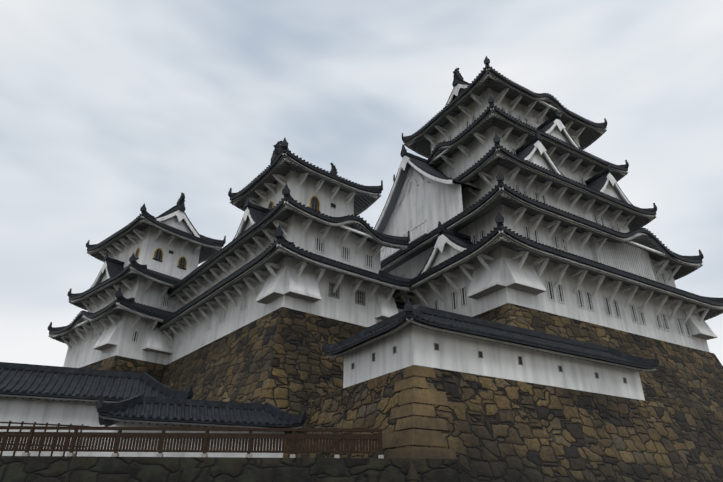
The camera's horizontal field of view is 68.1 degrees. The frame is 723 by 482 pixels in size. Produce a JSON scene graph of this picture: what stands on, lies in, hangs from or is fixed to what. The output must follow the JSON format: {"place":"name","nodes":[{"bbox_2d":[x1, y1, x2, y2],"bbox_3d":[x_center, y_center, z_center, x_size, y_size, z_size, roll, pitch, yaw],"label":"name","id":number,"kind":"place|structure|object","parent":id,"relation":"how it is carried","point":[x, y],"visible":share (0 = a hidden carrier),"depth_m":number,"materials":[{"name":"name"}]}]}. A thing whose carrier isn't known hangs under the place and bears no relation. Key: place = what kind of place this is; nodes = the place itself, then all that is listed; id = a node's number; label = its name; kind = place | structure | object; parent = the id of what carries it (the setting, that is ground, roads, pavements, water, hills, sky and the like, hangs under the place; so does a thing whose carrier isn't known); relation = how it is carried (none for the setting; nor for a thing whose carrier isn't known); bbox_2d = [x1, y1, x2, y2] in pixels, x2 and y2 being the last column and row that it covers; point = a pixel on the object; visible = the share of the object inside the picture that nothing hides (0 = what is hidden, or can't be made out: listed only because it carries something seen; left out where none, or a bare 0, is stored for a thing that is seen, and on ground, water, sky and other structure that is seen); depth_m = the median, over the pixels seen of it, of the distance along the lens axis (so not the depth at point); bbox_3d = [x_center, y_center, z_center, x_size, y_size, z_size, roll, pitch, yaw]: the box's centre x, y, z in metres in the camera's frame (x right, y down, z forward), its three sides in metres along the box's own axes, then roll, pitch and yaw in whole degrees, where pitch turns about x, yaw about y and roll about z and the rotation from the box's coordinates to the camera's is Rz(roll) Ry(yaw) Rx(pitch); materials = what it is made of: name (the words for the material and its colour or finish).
{"place":"outdoors","nodes":[
{"label":"outdoors","id":0,"kind":"place"},
{"bbox_2d":[0,362,192,456],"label":"gate building","id":1,"kind":"structure","parent":0,"point":[33,393],"depth_m":29.28,"materials":[{"name":"tile"}]},
{"bbox_2d":[96,394,305,457],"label":"roof wall","id":2,"kind":"structure","parent":0,"point":[140,410],"depth_m":26.12,"materials":[{"name":"tile"}]},
{"bbox_2d":[0,0,722,366],"label":"sky","id":3,"kind":"structure","parent":0,"point":[109,109],"materials":[{"name":"white"}]},
{"bbox_2d":[473,303,722,412],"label":"keep stone base","id":4,"kind":"object","parent":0,"point":[684,376],"visible":0.08,"depth_m":42.00,"materials":[{"name":"brown stone"}]},
{"bbox_2d":[374,56,722,351],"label":"castle keep","id":5,"kind":"structure","parent":4,"relation":"on","point":[508,191],"depth_m":48.65,"materials":[{"name":"white paint"}]},
{"label":"ground","id":6,"kind":"structure","parent":0,"visible":0},
{"bbox_2d":[0,456,463,481],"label":"terrace stone wall","id":7,"kind":"structure","parent":6,"relation":"on","point":[110,469],"depth_m":21.51,"materials":[{"name":"stone"}]},
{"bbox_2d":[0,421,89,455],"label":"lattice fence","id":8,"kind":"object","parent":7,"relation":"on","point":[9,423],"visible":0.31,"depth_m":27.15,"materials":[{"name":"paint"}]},
{"bbox_2d":[80,355,165,382],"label":"keep stone base","id":9,"kind":"object","parent":7,"relation":"on","point":[155,371],"visible":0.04,"depth_m":52.06,"materials":[{"name":"stone"}]},
{"bbox_2d":[47,192,225,367],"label":"castle tower","id":10,"kind":"structure","parent":9,"relation":"on","point":[126,302],"depth_m":57.95,"materials":[{"name":"paint"}]},
{"bbox_2d":[0,426,383,457],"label":"wooden fence","id":11,"kind":"object","parent":7,"relation":"on","point":[350,440],"visible":0.98,"depth_m":22.46,"materials":[{"name":"paint"}]},
{"bbox_2d":[161,307,366,457],"bbox_3d":[-9.260,16.413,47.298,19.300,13.000,33.800,19,-32,-34],"label":"stone base","id":12,"kind":"object","parent":7,"relation":"on","point":[277,358],"visible":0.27,"depth_m":38.17,"materials":[{"name":"stone"}]},
{"bbox_2d":[157,138,420,363],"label":"tower","id":13,"kind":"structure","parent":12,"relation":"on","point":[307,239],"depth_m":45.07,"materials":[{"name":"paint"}]},
{"bbox_2d":[395,297,404,311],"bbox_3d":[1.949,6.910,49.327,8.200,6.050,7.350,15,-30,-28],"label":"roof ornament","id":14,"kind":"object","parent":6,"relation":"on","point":[400,303],"visible":0.06,"depth_m":46.39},
{"bbox_2d":[296,365,722,481],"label":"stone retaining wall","id":15,"kind":"structure","parent":6,"relation":"on","point":[480,428],"depth_m":27.32,"materials":[{"name":"stone"}]},
{"bbox_2d":[322,298,658,400],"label":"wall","id":16,"kind":"structure","parent":15,"relation":"on","point":[410,335],"depth_m":29.26,"materials":[{"name":"paint"}]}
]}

